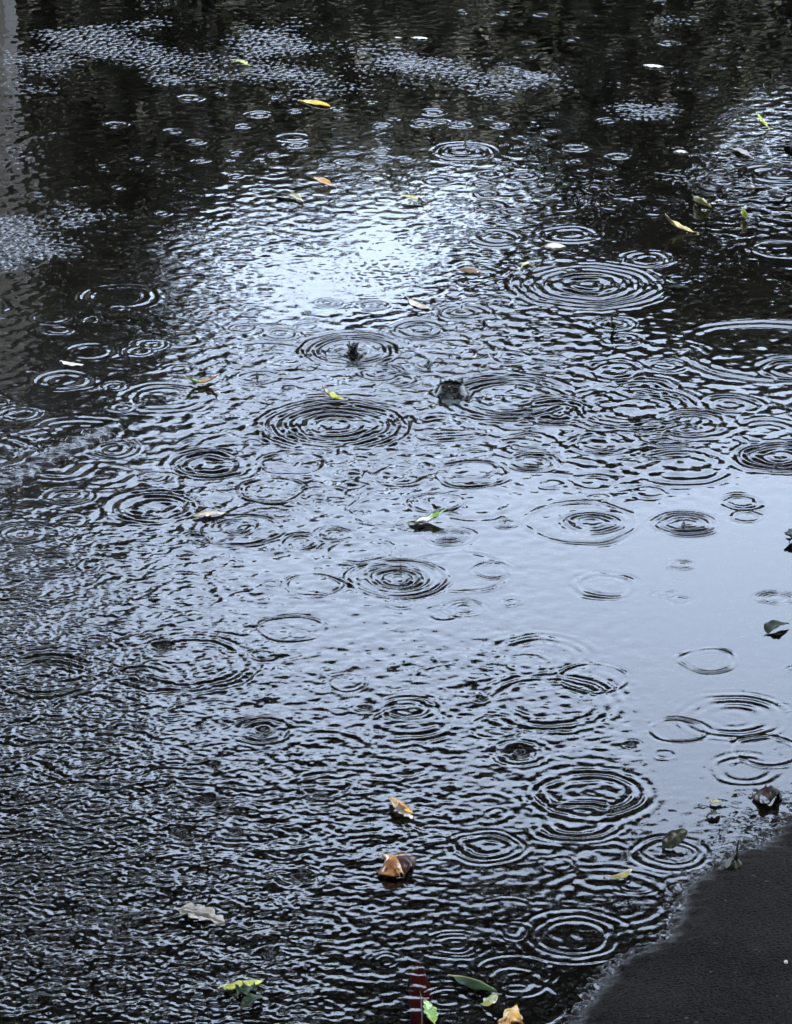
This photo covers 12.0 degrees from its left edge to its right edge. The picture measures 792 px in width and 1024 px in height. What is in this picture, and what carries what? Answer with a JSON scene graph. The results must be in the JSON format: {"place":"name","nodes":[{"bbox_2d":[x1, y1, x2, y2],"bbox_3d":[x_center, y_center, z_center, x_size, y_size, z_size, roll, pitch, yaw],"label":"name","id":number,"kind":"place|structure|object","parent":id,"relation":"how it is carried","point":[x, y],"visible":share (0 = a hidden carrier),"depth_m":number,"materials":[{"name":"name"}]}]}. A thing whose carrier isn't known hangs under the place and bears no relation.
{"place":"outdoors","nodes":[
{"label":"outdoors","id":0,"kind":"place"},
{"bbox_2d":[0,0,791,1023],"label":"puddle","id":1,"kind":"structure","parent":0,"point":[538,684],"depth_m":4.25,"materials":[{"name":"grey liquid"}]},
{"bbox_2d":[230,59,248,64],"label":"green leaf","id":2,"kind":"object","parent":1,"relation":"on","point":[243,61],"visible":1,"depth_m":6.05,"materials":[{"name":"plant"}]},
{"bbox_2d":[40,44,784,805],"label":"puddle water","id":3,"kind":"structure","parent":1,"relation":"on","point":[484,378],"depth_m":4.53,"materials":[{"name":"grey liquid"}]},
{"bbox_2d":[60,360,82,365],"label":"pink leaf","id":4,"kind":"object","parent":3,"relation":"on","point":[69,363],"visible":1,"depth_m":4.69,"materials":[{"name":"plant"}]},
{"bbox_2d":[177,902,224,925],"bbox_3d":[-0.172,0.356,3.324,0.052,0.006,0.028,17,27,36],"label":"sunken leaf","id":5,"kind":"object","parent":3,"relation":"on","point":[200,913],"visible":1,"depth_m":3.33,"materials":[{"name":"grey plant"}]},
{"bbox_2d":[183,373,219,382],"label":"leaf","id":6,"kind":"object","parent":3,"relation":"on","point":[202,381],"visible":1,"depth_m":4.62,"materials":[{"name":"plant"}]},
{"bbox_2d":[192,510,225,516],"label":"speckled leaf","id":7,"kind":"object","parent":3,"relation":"on","point":[206,513],"visible":1,"depth_m":4.21,"materials":[{"name":"white plant"}]},
{"bbox_2d":[218,979,262,989],"bbox_3d":[-0.132,0.402,3.200,0.039,0.005,0.015,0,21,0],"label":"lime leaf","id":8,"kind":"object","parent":3,"relation":"on","point":[230,986],"visible":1,"depth_m":3.20,"materials":[{"name":"plant"}]},
{"bbox_2d":[233,981,256,998],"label":"dark leaf","id":9,"kind":"object","parent":3,"relation":"on","point":[244,988],"visible":1,"depth_m":3.19,"materials":[{"name":"green plant"}]},
{"bbox_2d":[237,993,262,1010],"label":"dark leaf","id":10,"kind":"object","parent":3,"relation":"on","point":[249,998],"visible":1,"depth_m":3.17,"materials":[{"name":"green plant"}]},
{"bbox_2d":[267,190,303,202],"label":"olive leaf","id":11,"kind":"object","parent":3,"relation":"on","point":[293,195],"visible":1,"depth_m":5.37,"materials":[{"name":"plant"}]},
{"bbox_2d":[298,100,329,105],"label":"yellow leaf","id":12,"kind":"object","parent":3,"relation":"on","point":[316,102],"visible":1,"depth_m":5.83,"materials":[{"name":"yellow plant"}]},
{"bbox_2d":[314,177,335,186],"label":"orange leaf","id":13,"kind":"object","parent":3,"relation":"on","point":[324,180],"visible":1,"depth_m":5.42,"materials":[{"name":"orange plant"}]},
{"bbox_2d":[321,386,347,399],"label":"curled leaf","id":14,"kind":"object","parent":3,"relation":"on","point":[331,394],"visible":1,"depth_m":4.57,"materials":[{"name":"yellow plant"}]},
{"bbox_2d":[347,334,357,358],"bbox_3d":[-0.055,-0.209,4.727,0.017,0.036,0.017,0,21,0],"label":"splash","id":15,"kind":"object","parent":3,"relation":"on","point":[355,347],"visible":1,"depth_m":4.73,"materials":[{"name":"liquid"}]},
{"bbox_2d":[377,851,416,876],"bbox_3d":[0.001,0.317,3.403,0.037,0.017,0.036,0,21,0],"label":"domed leaf","id":16,"kind":"object","parent":3,"relation":"on","point":[396,864],"visible":1,"depth_m":3.40,"materials":[{"name":"brown plant"}]},
{"bbox_2d":[388,797,413,813],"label":"golden leaf","id":17,"kind":"object","parent":3,"relation":"on","point":[400,804],"visible":1,"depth_m":3.51,"materials":[{"name":"plant"}]},
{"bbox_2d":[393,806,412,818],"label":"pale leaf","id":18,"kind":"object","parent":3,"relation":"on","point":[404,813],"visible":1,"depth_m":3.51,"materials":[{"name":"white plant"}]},
{"bbox_2d":[400,194,426,201],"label":"straw leaf","id":19,"kind":"object","parent":3,"relation":"on","point":[414,197],"visible":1,"depth_m":5.34,"materials":[{"name":"beige plant"}]},
{"bbox_2d":[406,297,431,308],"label":"beige leaf","id":20,"kind":"object","parent":3,"relation":"on","point":[416,304],"visible":1,"depth_m":4.91,"materials":[{"name":"beige plant"}]},
{"bbox_2d":[406,508,445,523],"bbox_3d":[0.034,0.004,4.195,0.046,0.014,0.019,0,21,0],"label":"twisted leaf","id":21,"kind":"object","parent":3,"relation":"on","point":[432,516],"visible":1,"depth_m":4.20,"materials":[{"name":"plant"}]},
{"bbox_2d":[423,999,437,1023],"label":"green leaf","id":22,"kind":"object","parent":3,"relation":"on","point":[430,1009],"visible":1,"depth_m":3.15,"materials":[{"name":"green plant"}]},
{"bbox_2d":[435,377,468,392],"bbox_3d":[0.068,-0.153,4.595,0.046,0.020,0.046,0,21,0],"label":"splash","id":23,"kind":"object","parent":3,"relation":"on","point":[443,385],"visible":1,"depth_m":4.61,"materials":[{"name":"liquid"}]},
{"bbox_2d":[450,267,482,272],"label":"brown leaf","id":24,"kind":"object","parent":3,"relation":"on","point":[469,269],"visible":1,"depth_m":5.04,"materials":[{"name":"brown plant"}]},
{"bbox_2d":[447,974,496,992],"bbox_3d":[0.065,0.400,3.204,0.053,0.007,0.015,17,27,36],"label":"dark leaf","id":25,"kind":"object","parent":3,"relation":"on","point":[474,984],"visible":1,"depth_m":3.20,"materials":[{"name":"green plant"}]},
{"bbox_2d":[480,994,497,1006],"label":"olive leaf","id":26,"kind":"object","parent":3,"relation":"on","point":[490,1000],"visible":1,"depth_m":3.17,"materials":[{"name":"plant"}]},
{"bbox_2d":[497,1003,522,1023],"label":"dry leaf","id":27,"kind":"object","parent":3,"relation":"on","point":[511,1015],"visible":1,"depth_m":3.14,"materials":[{"name":"beige plant"}]},
{"bbox_2d":[520,262,535,269],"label":"hooked leaf","id":28,"kind":"object","parent":3,"relation":"on","point":[524,263],"visible":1,"depth_m":5.05,"materials":[{"name":"plant"}]},
{"bbox_2d":[541,243,565,248],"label":"white leaf","id":29,"kind":"object","parent":3,"relation":"on","point":[553,245],"visible":1,"depth_m":5.15,"materials":[{"name":"white plant"}]},
{"bbox_2d":[610,314,614,328],"bbox_3d":[0.277,-0.243,4.816,0.007,0.022,0.010,0,21,0],"label":"splash","id":30,"kind":"object","parent":3,"relation":"on","point":[612,324],"visible":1,"depth_m":4.81,"materials":[{"name":"grey liquid"}]},
{"bbox_2d":[603,868,631,878],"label":"olive leaf","id":31,"kind":"object","parent":3,"relation":"on","point":[625,874],"visible":1,"depth_m":3.39,"materials":[{"name":"yellow plant"}]},
{"bbox_2d":[645,64,663,67],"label":"white leaf","id":32,"kind":"object","parent":3,"relation":"on","point":[652,65],"visible":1,"depth_m":6.04,"materials":[{"name":"white plant"}]},
{"bbox_2d":[662,828,687,848],"bbox_3d":[0.256,0.300,3.449,0.025,0.015,0.015,0,21,0],"label":"tilted leaf","id":33,"kind":"object","parent":3,"relation":"on","point":[671,839],"visible":1,"depth_m":3.45,"materials":[{"name":"green plant"}]},
{"bbox_2d":[665,214,698,232],"bbox_3d":[0.397,-0.401,5.210,0.048,0.025,0.016,4,22,9],"label":"curved leaf","id":34,"kind":"object","parent":3,"relation":"on","point":[677,224],"visible":1,"depth_m":5.21,"materials":[{"name":"plant"}]},
{"bbox_2d":[693,195,710,206],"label":"curled leaf","id":35,"kind":"object","parent":3,"relation":"on","point":[703,201],"visible":1,"depth_m":5.31,"materials":[{"name":"plant"}]},
{"bbox_2d":[707,810,719,815],"bbox_3d":[0.296,0.281,3.507,0.013,0.005,0.010,0,21,0],"label":"petal","id":36,"kind":"object","parent":3,"relation":"on","point":[712,812],"visible":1,"depth_m":3.51,"materials":[{"name":"grey plant"}]},
{"bbox_2d":[710,798,720,802],"bbox_3d":[0.300,0.272,3.531,0.012,0.004,0.009,0,21,0],"label":"petal","id":37,"kind":"object","parent":3,"relation":"on","point":[715,800],"visible":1,"depth_m":3.53,"materials":[{"name":"beige plant"}]},
{"bbox_2d":[730,148,752,157],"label":"translucent leaf","id":38,"kind":"object","parent":3,"relation":"on","point":[742,151],"visible":1,"depth_m":5.58,"materials":[{"name":"grey plant"}]},
{"bbox_2d":[741,206,747,217],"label":"upright leaf","id":39,"kind":"object","parent":3,"relation":"on","point":[744,213],"visible":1,"depth_m":5.26,"materials":[{"name":"green plant"}]},
{"bbox_2d":[756,112,771,128],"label":"upright leaf","id":40,"kind":"object","parent":3,"relation":"on","point":[762,120],"visible":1,"depth_m":5.70,"materials":[{"name":"plant"}]},
{"bbox_2d":[752,784,782,802],"bbox_3d":[0.351,0.265,3.537,0.030,0.016,0.024,0,21,0],"label":"maroon leaf","id":41,"kind":"object","parent":3,"relation":"on","point":[770,793],"visible":1,"depth_m":3.53,"materials":[{"name":"plant"}]},
{"bbox_2d":[764,620,788,635],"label":"dark leaf","id":42,"kind":"object","parent":3,"relation":"on","point":[770,626],"visible":1,"depth_m":3.91,"materials":[{"name":"grey plant"}]},
{"bbox_2d":[784,529,791,541],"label":"edge leaf","id":43,"kind":"object","parent":3,"relation":"on","point":[788,532],"visible":1,"depth_m":4.14,"materials":[{"name":"grey plant"}]},
{"bbox_2d":[408,961,433,1023],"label":"red leaf","id":44,"kind":"object","parent":1,"relation":"on","point":[420,990],"visible":1,"depth_m":3.19,"materials":[{"name":"red plant"}]},
{"bbox_2d":[724,839,741,869],"bbox_3d":[0.304,0.309,3.390,0.016,0.029,0.011,0,21,0],"label":"seed pod","id":45,"kind":"object","parent":1,"relation":"on","point":[734,862],"visible":1,"depth_m":3.39,"materials":[{"name":"grey plant"}]},
{"bbox_2d":[743,838,753,843],"bbox_3d":[0.324,0.302,3.458,0.010,0.004,0.007,0,21,0],"label":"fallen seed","id":46,"kind":"object","parent":1,"relation":"on","point":[746,840],"visible":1,"depth_m":3.46,"materials":[{"name":"grey plant"}]},
{"bbox_2d":[664,285,687,287],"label":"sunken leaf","id":47,"kind":"object","parent":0,"point":[676,286],"visible":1,"depth_m":4.98,"materials":[{"name":"plant"}]}
]}

